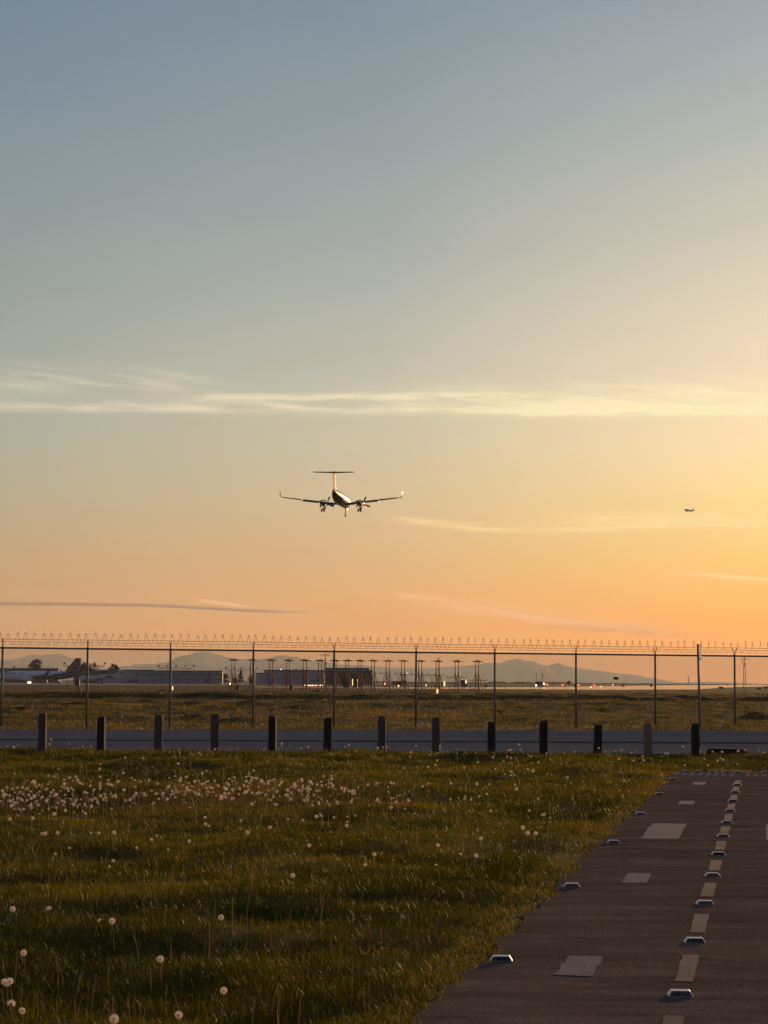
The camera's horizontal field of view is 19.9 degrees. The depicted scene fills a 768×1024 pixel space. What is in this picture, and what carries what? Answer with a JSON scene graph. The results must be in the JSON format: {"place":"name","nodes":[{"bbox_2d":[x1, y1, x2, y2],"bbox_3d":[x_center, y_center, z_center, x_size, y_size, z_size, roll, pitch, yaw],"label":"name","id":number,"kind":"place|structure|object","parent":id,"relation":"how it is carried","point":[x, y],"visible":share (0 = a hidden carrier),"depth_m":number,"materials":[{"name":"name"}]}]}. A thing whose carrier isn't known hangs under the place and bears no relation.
{"place":"outdoors","nodes":[
{"label":"outdoors","id":0,"kind":"place"},
{"bbox_2d":[0,653,107,679],"bbox_3d":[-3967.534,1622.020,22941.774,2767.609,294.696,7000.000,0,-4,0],"label":"mountains","id":1,"kind":"structure","parent":0,"point":[44,657],"depth_m":21604.01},
{"bbox_2d":[119,652,472,681],"bbox_3d":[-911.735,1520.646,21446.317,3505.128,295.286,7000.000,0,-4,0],"label":"mountains","id":2,"kind":"structure","parent":0,"point":[378,671],"depth_m":19639.77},
{"bbox_2d":[280,471,401,516],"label":"twin propeller aeroplane","id":3,"kind":"object","parent":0,"point":[340,499],"visible":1,"depth_m":309.79,"materials":[{"name":"white paint"}]},
{"bbox_2d":[124,700,566,702],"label":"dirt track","id":4,"kind":"structure","parent":0,"point":[353,701],"depth_m":180.23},
{"bbox_2d":[0,681,767,1023],"bbox_3d":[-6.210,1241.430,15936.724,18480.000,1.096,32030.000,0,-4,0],"label":"ground","id":5,"kind":"structure","parent":0,"point":[622,697],"depth_m":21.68,"materials":[{"name":"plant"}]},
{"bbox_2d":[4,980,9,1012],"bbox_3d":[-1.937,2.485,11.241,0.038,0.171,0.040,-1,-5,17],"label":"dandelion","id":6,"kind":"object","parent":5,"relation":"on","point":[6,984],"visible":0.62,"depth_m":11.23,"materials":[{"name":"beige"}]},
{"bbox_2d":[6,977,13,1016],"bbox_3d":[-1.846,2.409,10.808,0.042,0.223,0.039,0,-4,0],"label":"dandelion","id":7,"kind":"object","parent":5,"relation":"on","point":[8,981],"visible":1,"depth_m":10.81,"materials":[{"name":"beige"}]},
{"bbox_2d":[7,1000,15,1023],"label":"dandelion","id":8,"kind":"object","parent":5,"relation":"on","point":[10,1002],"visible":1,"depth_m":10.49,"materials":[{"name":"beige"}]},
{"bbox_2d":[9,906,15,924],"bbox_3d":[-2.426,2.637,14.304,0.041,0.130,0.043,0,-4,0],"label":"dandelion","id":9,"kind":"object","parent":5,"relation":"on","point":[12,909],"visible":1,"depth_m":14.30,"materials":[{"name":"beige"}]},
{"bbox_2d":[18,1007,25,1023],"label":"dandelion","id":10,"kind":"object","parent":5,"relation":"on","point":[21,1010],"visible":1,"depth_m":10.28,"materials":[{"name":"beige"}]},
{"bbox_2d":[20,949,26,977],"bbox_3d":[-2.012,2.534,12.232,0.045,0.182,0.041,3,-5,-32],"label":"dandelion","id":11,"kind":"object","parent":5,"relation":"on","point":[24,953],"visible":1,"depth_m":12.23,"materials":[{"name":"beige"}]},
{"bbox_2d":[0,666,59,682],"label":"building","id":12,"kind":"structure","parent":5,"relation":"on","point":[19,680],"depth_m":1645.09,"materials":[{"name":"beige paint"}]},
{"bbox_2d":[27,659,42,682],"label":"tree","id":13,"kind":"object","parent":5,"relation":"on","point":[34,663],"visible":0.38,"depth_m":1554.90,"materials":[{"name":"green plant"}]},
{"bbox_2d":[38,712,46,750],"bbox_3d":[-7.670,5.061,49.152,0.182,1.128,0.186,0,-4,0],"label":"wooden post","id":14,"kind":"object","parent":5,"relation":"on","point":[42,729],"visible":0.67,"depth_m":49.08,"materials":[{"name":"wood"}]},
{"bbox_2d":[75,679,79,690],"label":"equipment box","id":15,"kind":"object","parent":5,"relation":"on","point":[77,683],"visible":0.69,"depth_m":261.03,"materials":[{"name":"red paint"}]},
{"bbox_2d":[63,662,105,689],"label":"approach light bar","id":16,"kind":"object","parent":5,"relation":"on","point":[77,672],"visible":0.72,"depth_m":261.27,"materials":[{"name":"grey paint"}]},
{"bbox_2d":[73,663,97,682],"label":"building","id":17,"kind":"structure","parent":5,"relation":"on","point":[90,668],"depth_m":1495.50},
{"bbox_2d":[97,717,105,752],"bbox_3d":[-6.348,5.148,49.176,0.182,1.112,0.183,0,-4,6],"label":"wooden post","id":18,"kind":"object","parent":5,"relation":"on","point":[101,732],"visible":0.62,"depth_m":49.11,"materials":[{"name":"wood"}]},
{"bbox_2d":[99,670,122,682],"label":"building","id":19,"kind":"structure","parent":5,"relation":"on","point":[109,672],"depth_m":1445.56,"materials":[{"name":"beige"}]},
{"bbox_2d":[109,918,114,941],"bbox_3d":[-1.691,2.597,13.610,0.044,0.152,0.043,0,-4,0],"label":"dandelion","id":20,"kind":"object","parent":5,"relation":"on","point":[111,921],"visible":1,"depth_m":13.61,"materials":[{"name":"beige"}]},
{"bbox_2d":[109,1014,118,1023],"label":"dandelion","id":21,"kind":"object","parent":5,"relation":"on","point":[113,1017],"visible":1,"depth_m":9.71,"materials":[{"name":"beige"}]},
{"bbox_2d":[123,670,138,683],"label":"building","id":22,"kind":"structure","parent":5,"relation":"on","point":[129,679],"depth_m":1376.02,"materials":[{"name":"grey paint"}]},
{"bbox_2d":[154,714,161,750],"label":"wooden post","id":23,"kind":"object","parent":5,"relation":"on","point":[158,733],"visible":0.65,"depth_m":49.65,"materials":[{"name":"wood"}]},
{"bbox_2d":[156,955,163,976],"bbox_3d":[-1.226,2.505,12.003,0.043,0.152,0.043,0,-4,0],"label":"dandelion","id":24,"kind":"object","parent":5,"relation":"on","point":[161,959],"visible":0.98,"depth_m":12.00,"materials":[{"name":"beige"}]},
{"bbox_2d":[158,665,194,689],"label":"approach light bar","id":25,"kind":"object","parent":5,"relation":"on","point":[186,668],"visible":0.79,"depth_m":295.17,"materials":[{"name":"grey paint"}]},
{"bbox_2d":[175,1010,182,1020],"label":"dandelion","id":26,"kind":"object","parent":5,"relation":"on","point":[178,1016],"visible":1,"depth_m":10.21,"materials":[{"name":"beige"}]},
{"bbox_2d":[137,670,223,683],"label":"building","id":27,"kind":"structure","parent":5,"relation":"on","point":[179,676],"depth_m":1296.19,"materials":[{"name":"grey metal"}]},
{"bbox_2d":[0,682,379,684],"bbox_3d":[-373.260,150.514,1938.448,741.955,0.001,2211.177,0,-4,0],"label":"apron","id":28,"kind":"object","parent":5,"relation":"on","point":[69,683],"visible":0.29,"depth_m":1137.96,"materials":[{"name":"concrete"}]},
{"bbox_2d":[0,658,83,682],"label":"cargo airliner","id":29,"kind":"object","parent":28,"relation":"on","point":[44,675],"visible":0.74,"depth_m":1374.22,"materials":[{"name":"white paint"}]},
{"bbox_2d":[78,670,122,683],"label":"parked jet","id":30,"kind":"object","parent":28,"relation":"on","point":[106,678],"visible":0.67,"depth_m":1115.84,"materials":[{"name":"grey paint"}]},
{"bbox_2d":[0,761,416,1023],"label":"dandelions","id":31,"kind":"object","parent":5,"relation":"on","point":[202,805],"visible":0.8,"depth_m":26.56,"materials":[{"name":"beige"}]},
{"bbox_2d":[210,714,218,750],"bbox_3d":[-3.888,5.194,50.292,0.196,1.128,0.191,1,-4,-5],"label":"wooden post","id":32,"kind":"object","parent":5,"relation":"on","point":[214,741],"visible":0.65,"depth_m":50.22,"materials":[{"name":"wood"}]},
{"bbox_2d":[218,914,223,936],"bbox_3d":[-1.031,2.613,13.848,0.040,0.140,0.042,0,-4,0],"label":"dandelion","id":33,"kind":"object","parent":5,"relation":"on","point":[221,916],"visible":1,"depth_m":13.84,"materials":[{"name":"beige"}]},
{"bbox_2d":[220,987,226,1020],"bbox_3d":[-0.806,2.469,10.997,0.040,0.172,0.043,0,-4,0],"label":"dandelion","id":34,"kind":"object","parent":5,"relation":"on","point":[223,992],"visible":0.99,"depth_m":11.00,"materials":[{"name":"beige"}]},
{"bbox_2d":[223,674,228,682],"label":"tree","id":35,"kind":"object","parent":5,"relation":"on","point":[225,679],"visible":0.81,"depth_m":1444.82,"materials":[{"name":"green plant"}]},
{"bbox_2d":[226,658,239,690],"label":"localizer antenna","id":36,"kind":"object","parent":5,"relation":"on","point":[233,659],"visible":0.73,"depth_m":326.12,"materials":[{"name":"red paint"}]},
{"bbox_2d":[238,670,243,683],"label":"tree","id":37,"kind":"object","parent":5,"relation":"on","point":[239,676],"visible":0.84,"depth_m":1395.71,"materials":[{"name":"green plant"}]},
{"bbox_2d":[244,659,258,690],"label":"localizer antenna","id":38,"kind":"object","parent":5,"relation":"on","point":[251,677],"visible":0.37,"depth_m":326.16,"materials":[{"name":"red paint"}]},
{"bbox_2d":[255,673,263,683],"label":"building","id":39,"kind":"structure","parent":5,"relation":"on","point":[261,677],"depth_m":1326.10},
{"bbox_2d":[263,658,277,690],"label":"localizer antenna","id":40,"kind":"object","parent":5,"relation":"on","point":[269,660],"visible":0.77,"depth_m":326.15,"materials":[{"name":"red paint"}]},
{"bbox_2d":[268,715,276,750],"bbox_3d":[-2.565,5.214,50.316,0.181,1.104,0.188,0,-4,7],"label":"wooden post","id":41,"kind":"object","parent":5,"relation":"on","point":[272,735],"visible":0.72,"depth_m":50.25,"materials":[{"name":"wood"}]},
{"bbox_2d":[280,658,294,690],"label":"localizer antenna","id":42,"kind":"object","parent":5,"relation":"on","point":[289,675],"visible":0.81,"depth_m":326.13,"materials":[{"name":"red paint"}]},
{"bbox_2d":[263,669,324,684],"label":"building","id":43,"kind":"structure","parent":5,"relation":"on","point":[313,676],"depth_m":1296.24,"materials":[{"name":"grey metal"}]},
{"bbox_2d":[280,669,308,690],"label":"approach light bar","id":44,"kind":"object","parent":5,"relation":"on","point":[294,670],"visible":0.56,"depth_m":370.95,"materials":[{"name":"grey paint"}]},
{"bbox_2d":[297,658,311,690],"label":"localizer antenna","id":45,"kind":"object","parent":5,"relation":"on","point":[306,675],"visible":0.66,"depth_m":326.13,"materials":[{"name":"red paint"}]},
{"bbox_2d":[314,659,326,690],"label":"localizer antenna","id":46,"kind":"object","parent":5,"relation":"on","point":[318,675],"visible":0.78,"depth_m":326.12,"materials":[{"name":"red paint"}]},
{"bbox_2d":[323,717,331,751],"bbox_3d":[-1.296,5.230,50.147,0.183,1.058,0.182,1,-4,-8],"label":"wooden post","id":47,"kind":"object","parent":5,"relation":"on","point":[327,737],"visible":0.67,"depth_m":50.08,"materials":[{"name":"wood"}]},
{"bbox_2d":[327,659,341,691],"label":"localizer antenna","id":48,"kind":"object","parent":5,"relation":"on","point":[336,675],"visible":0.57,"depth_m":326.21,"materials":[{"name":"red paint"}]},
{"bbox_2d":[339,659,353,691],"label":"localizer antenna","id":49,"kind":"object","parent":5,"relation":"on","point":[345,675],"visible":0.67,"depth_m":326.13,"materials":[{"name":"red paint"}]},
{"bbox_2d":[325,668,369,684],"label":"building","id":50,"kind":"structure","parent":5,"relation":"on","point":[327,679],"depth_m":1244.53,"materials":[{"name":"grey paint"}]},
{"bbox_2d":[352,659,365,690],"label":"localizer antenna","id":51,"kind":"object","parent":5,"relation":"on","point":[361,661],"visible":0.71,"depth_m":326.14,"materials":[{"name":"red paint"}]},
{"bbox_2d":[367,670,372,684],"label":"building","id":52,"kind":"structure","parent":5,"relation":"on","point":[368,675],"depth_m":1236.43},
{"bbox_2d":[366,659,379,691],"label":"localizer antenna","id":53,"kind":"object","parent":5,"relation":"on","point":[372,676],"visible":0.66,"depth_m":326.13,"materials":[{"name":"red paint"}]},
{"bbox_2d":[378,716,385,750],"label":"wooden post","id":54,"kind":"object","parent":5,"relation":"on","point":[381,731],"visible":0.56,"depth_m":49.73,"materials":[{"name":"wood"}]},
{"bbox_2d":[1,721,763,816],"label":"distant dandelions","id":55,"kind":"object","parent":5,"relation":"on","point":[186,787],"visible":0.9,"depth_m":30.53,"materials":[{"name":"beige"}]},
{"bbox_2d":[0,747,765,1023],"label":"dandelions","id":56,"kind":"object","parent":5,"relation":"on","point":[328,824],"visible":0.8,"depth_m":25.79,"materials":[{"name":"plant"}]},
{"bbox_2d":[381,659,393,690],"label":"localizer antenna","id":57,"kind":"object","parent":5,"relation":"on","point":[388,660],"visible":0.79,"depth_m":326.15,"materials":[{"name":"red paint"}]},
{"bbox_2d":[391,681,405,684],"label":"building","id":58,"kind":"structure","parent":5,"relation":"on","point":[395,682],"depth_m":1495.43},
{"bbox_2d":[396,660,408,690],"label":"localizer antenna","id":59,"kind":"object","parent":5,"relation":"on","point":[404,661],"visible":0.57,"depth_m":326.12,"materials":[{"name":"red paint"}]},
{"bbox_2d":[62,680,767,684],"bbox_3d":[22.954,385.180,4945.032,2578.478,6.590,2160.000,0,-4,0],"label":"distant woods","id":60,"kind":"object","parent":5,"relation":"on","point":[548,683],"visible":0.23,"depth_m":4175.08,"materials":[{"name":"green plant"}]},
{"bbox_2d":[412,659,426,691],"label":"localizer antenna","id":61,"kind":"object","parent":5,"relation":"on","point":[418,676],"visible":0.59,"depth_m":326.13,"materials":[{"name":"red paint"}]},
{"bbox_2d":[432,717,439,753],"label":"wooden post","id":62,"kind":"object","parent":5,"relation":"on","point":[435,734],"visible":0.66,"depth_m":49.03,"materials":[{"name":"wood"}]},
{"bbox_2d":[430,659,443,691],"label":"localizer antenna","id":63,"kind":"object","parent":5,"relation":"on","point":[437,678],"visible":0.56,"depth_m":326.19,"materials":[{"name":"red paint"}]},
{"bbox_2d":[449,661,463,692],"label":"localizer antenna","id":64,"kind":"object","parent":5,"relation":"on","point":[458,679],"visible":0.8,"depth_m":326.14,"materials":[{"name":"red paint"}]},
{"bbox_2d":[470,659,483,691],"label":"localizer antenna","id":65,"kind":"object","parent":5,"relation":"on","point":[478,678],"visible":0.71,"depth_m":326.12,"materials":[{"name":"red paint"}]},
{"bbox_2d":[487,721,495,752],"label":"wooden post","id":66,"kind":"object","parent":5,"relation":"on","point":[491,736],"visible":0.6,"depth_m":49.05,"materials":[{"name":"wood"}]},
{"bbox_2d":[297,685,766,689],"bbox_3d":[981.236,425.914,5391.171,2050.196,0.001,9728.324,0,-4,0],"label":"runway","id":67,"kind":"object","parent":5,"relation":"on","point":[682,687],"visible":0.64,"depth_m":737.55,"materials":[{"name":"asphalt"}]},
{"bbox_2d":[539,720,547,754],"bbox_3d":[3.576,5.199,49.124,0.194,1.056,0.194,0,-4,0],"label":"wooden post","id":68,"kind":"object","parent":5,"relation":"on","point":[543,737],"visible":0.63,"depth_m":49.05,"materials":[{"name":"wood"}]},
{"bbox_2d":[593,724,601,753],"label":"wooden post","id":69,"kind":"object","parent":5,"relation":"on","point":[597,742],"visible":0.61,"depth_m":48.72,"materials":[{"name":"wood"}]},
{"bbox_2d":[643,723,652,756],"bbox_3d":[5.879,5.224,48.785,0.196,1.039,0.185,0,-4,0],"label":"wooden post","id":70,"kind":"object","parent":5,"relation":"on","point":[647,735],"visible":0.64,"depth_m":48.72,"materials":[{"name":"wood"}]},
{"bbox_2d":[691,723,699,756],"bbox_3d":[6.939,5.214,48.775,0.198,1.046,0.197,0,-4,7],"label":"wooden post","id":71,"kind":"object","parent":5,"relation":"on","point":[695,738],"visible":0.59,"depth_m":48.70,"materials":[{"name":"wood"}]},
{"bbox_2d":[697,644,700,732],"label":"sign post","id":72,"kind":"object","parent":5,"relation":"on","point":[698,673],"visible":0.92,"depth_m":72.25,"materials":[{"name":"metal"}]},
{"bbox_2d":[705,748,746,754],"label":"timber block","id":73,"kind":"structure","parent":5,"relation":"on","point":[719,750],"depth_m":49.17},
{"bbox_2d":[742,657,745,692],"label":"antenna mast","id":74,"kind":"object","parent":5,"relation":"on","point":[743,675],"visible":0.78,"depth_m":398.89,"materials":[{"name":"metal"}]},
{"bbox_2d":[0,689,767,730],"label":"field grass","id":75,"kind":"structure","parent":0,"point":[113,722],"depth_m":106.87,"materials":[{"name":"plant"}]},
{"bbox_2d":[0,632,767,729],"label":"chain link fence","id":76,"kind":"object","parent":75,"relation":"on","point":[170,650],"visible":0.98,"depth_m":76.68,"materials":[{"name":"metal"}]},
{"bbox_2d":[0,730,767,754],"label":"road","id":77,"kind":"structure","parent":0,"point":[121,739],"depth_m":60.97,"materials":[{"name":"asphalt"}]},
{"bbox_2d":[0,739,760,742],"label":"road seam","id":78,"kind":"object","parent":77,"relation":"on","point":[411,741],"visible":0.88,"depth_m":59.41,"materials":[{"name":"asphalt"}]},
{"bbox_2d":[0,0,767,683],"label":"sky","id":79,"kind":"structure","parent":0,"point":[499,267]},
{"bbox_2d":[420,659,685,683],"bbox_3d":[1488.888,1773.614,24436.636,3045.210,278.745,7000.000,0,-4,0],"label":"mountains","id":80,"kind":"structure","parent":0,"point":[520,673],"depth_m":22232.49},
{"bbox_2d":[410,772,767,1023],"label":"path","id":81,"kind":"structure","parent":0,"point":[635,934],"depth_m":13.92,"materials":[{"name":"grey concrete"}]},
{"bbox_2d":[490,955,512,961],"bbox_3d":[0.671,2.552,12.530,0.127,0.029,0.101,0,-4,1],"label":"reflective marker","id":82,"kind":"object","parent":81,"relation":"on","point":[500,958],"visible":1,"depth_m":12.49,"materials":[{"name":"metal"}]},
{"bbox_2d":[564,883,579,886],"bbox_3d":[1.469,2.916,17.126,0.127,0.029,0.101,0,-4,1],"label":"reflective marker","id":83,"kind":"object","parent":81,"relation":"on","point":[571,884],"visible":1,"depth_m":17.09,"materials":[{"name":"metal"}]},
{"bbox_2d":[554,955,604,975],"bbox_3d":[1.099,2.546,12.300,0.218,0.004,0.894,-1,-5,10],"label":"painted patch","id":84,"kind":"object","parent":81,"relation":"on","point":[580,965],"visible":1,"depth_m":12.28,"materials":[{"name":"grey paint"}]},
{"bbox_2d":[607,840,619,842],"bbox_3d":[2.291,3.289,21.862,0.127,0.029,0.101,0,-4,1],"label":"reflective marker","id":85,"kind":"object","parent":81,"relation":"on","point":[612,841],"visible":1,"depth_m":21.82,"materials":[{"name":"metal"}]},
{"bbox_2d":[621,873,651,882],"bbox_3d":[2.065,2.985,17.878,0.212,0.004,0.884,-1,-5,10],"label":"painted patch","id":86,"kind":"object","parent":81,"relation":"on","point":[637,877],"visible":1,"depth_m":17.80,"materials":[{"name":"grey paint"}]},
{"bbox_2d":[641,823,686,838],"bbox_3d":[3.033,3.441,23.656,0.404,0.006,2.538,0,-5,10],"label":"painted patch","id":87,"kind":"object","parent":81,"relation":"on","point":[662,831],"visible":1,"depth_m":23.49,"materials":[{"name":"grey paint"}]},
{"bbox_2d":[662,1015,683,1023],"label":"stripe","id":88,"kind":"object","parent":81,"relation":"on","point":[673,1019],"visible":1,"depth_m":10.36,"materials":[{"name":"paint"}]},
{"bbox_2d":[667,989,693,996],"bbox_3d":[1.508,2.448,11.154,0.127,0.029,0.101,0,-4,1],"label":"reflective marker","id":89,"kind":"object","parent":81,"relation":"on","point":[679,993],"visible":1,"depth_m":11.11,"materials":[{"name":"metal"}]},
{"bbox_2d":[674,954,698,981],"bbox_3d":[1.694,2.543,12.230,0.106,0.003,1.170,0,-5,10],"label":"stripe","id":90,"kind":"object","parent":81,"relation":"on","point":[687,965],"visible":1,"depth_m":12.19,"materials":[{"name":"paint"}]},
{"bbox_2d":[678,801,694,803],"bbox_3d":[4.044,3.884,29.279,0.215,0.002,0.873,0,-5,10],"label":"painted patch","id":91,"kind":"object","parent":81,"relation":"on","point":[686,802],"visible":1,"depth_m":29.30,"materials":[{"name":"grey paint"}]},
{"bbox_2d":[684,937,705,942],"bbox_3d":[1.910,2.632,13.472,0.127,0.029,0.101,0,-4,1],"label":"reflective marker","id":92,"kind":"object","parent":81,"relation":"on","point":[693,939],"visible":1,"depth_m":13.43,"materials":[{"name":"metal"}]},
{"bbox_2d":[689,914,708,932],"bbox_3d":[2.097,2.730,14.553,0.105,0.002,1.170,0,-5,10],"label":"stripe","id":93,"kind":"object","parent":81,"relation":"on","point":[699,922],"visible":1,"depth_m":14.52,"materials":[{"name":"paint"}]},
{"bbox_2d":[692,782,705,784],"bbox_3d":[5.029,4.329,34.947,0.212,0.004,0.964,0,-5,10],"label":"painted patch","id":94,"kind":"object","parent":81,"relation":"on","point":[698,783],"visible":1,"depth_m":34.88,"materials":[{"name":"grey paint"}]},
{"bbox_2d":[695,900,713,904],"bbox_3d":[2.313,2.814,15.791,0.127,0.029,0.101,0,-4,1],"label":"reflective marker","id":95,"kind":"object","parent":81,"relation":"on","point":[704,902],"visible":1,"depth_m":15.75,"materials":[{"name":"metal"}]},
{"bbox_2d":[700,882,715,896],"bbox_3d":[2.500,2.907,16.877,0.104,0.001,1.170,0,-5,10],"label":"stripe","id":96,"kind":"object","parent":81,"relation":"on","point":[708,889],"visible":1,"depth_m":16.85,"materials":[{"name":"paint"}]},
{"bbox_2d":[704,872,720,876],"bbox_3d":[2.715,2.997,18.109,0.127,0.029,0.101,0,-4,1],"label":"reflective marker","id":97,"kind":"object","parent":81,"relation":"on","point":[711,874],"visible":1,"depth_m":18.07,"materials":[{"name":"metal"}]},
{"bbox_2d":[708,860,721,869],"bbox_3d":[2.904,3.095,19.200,0.104,0.004,1.170,0,-5,10],"label":"stripe","id":98,"kind":"object","parent":81,"relation":"on","point":[715,864],"visible":1,"depth_m":19.23,"materials":[{"name":"paint"}]},
{"bbox_2d":[711,851,724,854],"bbox_3d":[3.118,3.183,20.427,0.127,0.029,0.101,0,-4,1],"label":"reflective marker","id":99,"kind":"object","parent":81,"relation":"on","point":[717,853],"visible":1,"depth_m":20.38,"materials":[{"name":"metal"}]},
{"bbox_2d":[715,841,726,849],"bbox_3d":[3.307,3.275,21.523,0.104,0.005,1.170,0,-5,10],"label":"stripe","id":100,"kind":"object","parent":81,"relation":"on","point":[720,845],"visible":1,"depth_m":21.49,"materials":[{"name":"paint"}]},
{"bbox_2d":[717,834,728,836],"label":"reflective marker","id":101,"kind":"object","parent":81,"relation":"on","point":[722,835],"visible":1,"depth_m":22.70,"materials":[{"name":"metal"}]},
{"bbox_2d":[719,826,729,832],"bbox_3d":[3.712,3.456,23.846,0.105,0.004,1.170,0,-5,10],"label":"stripe","id":102,"kind":"object","parent":81,"relation":"on","point":[724,829],"visible":1,"depth_m":23.82,"materials":[{"name":"paint"}]},
{"bbox_2d":[721,820,731,822],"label":"reflective marker","id":103,"kind":"object","parent":81,"relation":"on","point":[726,821],"visible":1,"depth_m":25.02,"materials":[{"name":"metal"}]},
{"bbox_2d":[724,814,732,819],"bbox_3d":[4.114,3.643,26.169,0.104,0.004,1.170,-1,-5,10],"label":"stripe","id":104,"kind":"object","parent":81,"relation":"on","point":[727,816],"visible":0.98,"depth_m":26.14,"materials":[{"name":"paint"}]},
{"bbox_2d":[725,809,735,811],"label":"reflective marker","id":105,"kind":"object","parent":81,"relation":"on","point":[729,810],"visible":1,"depth_m":27.34,"materials":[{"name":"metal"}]},
{"bbox_2d":[727,804,734,807],"bbox_3d":[4.518,3.823,28.492,0.104,0.003,1.170,0,-5,10],"label":"stripe","id":106,"kind":"object","parent":81,"relation":"on","point":[731,806],"visible":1,"depth_m":28.34,"materials":[{"name":"paint"}]},
{"bbox_2d":[765,825,767,839],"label":"painted patch","id":107,"kind":"object","parent":81,"relation":"on","point":[766,828],"visible":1,"depth_m":23.37,"materials":[{"name":"grey paint"}]},
{"bbox_2d":[679,682,755,683],"bbox_3d":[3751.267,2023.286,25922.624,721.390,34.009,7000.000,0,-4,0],"label":"mountains","id":108,"kind":"structure","parent":0,"point":[716,682],"depth_m":24102.10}
]}

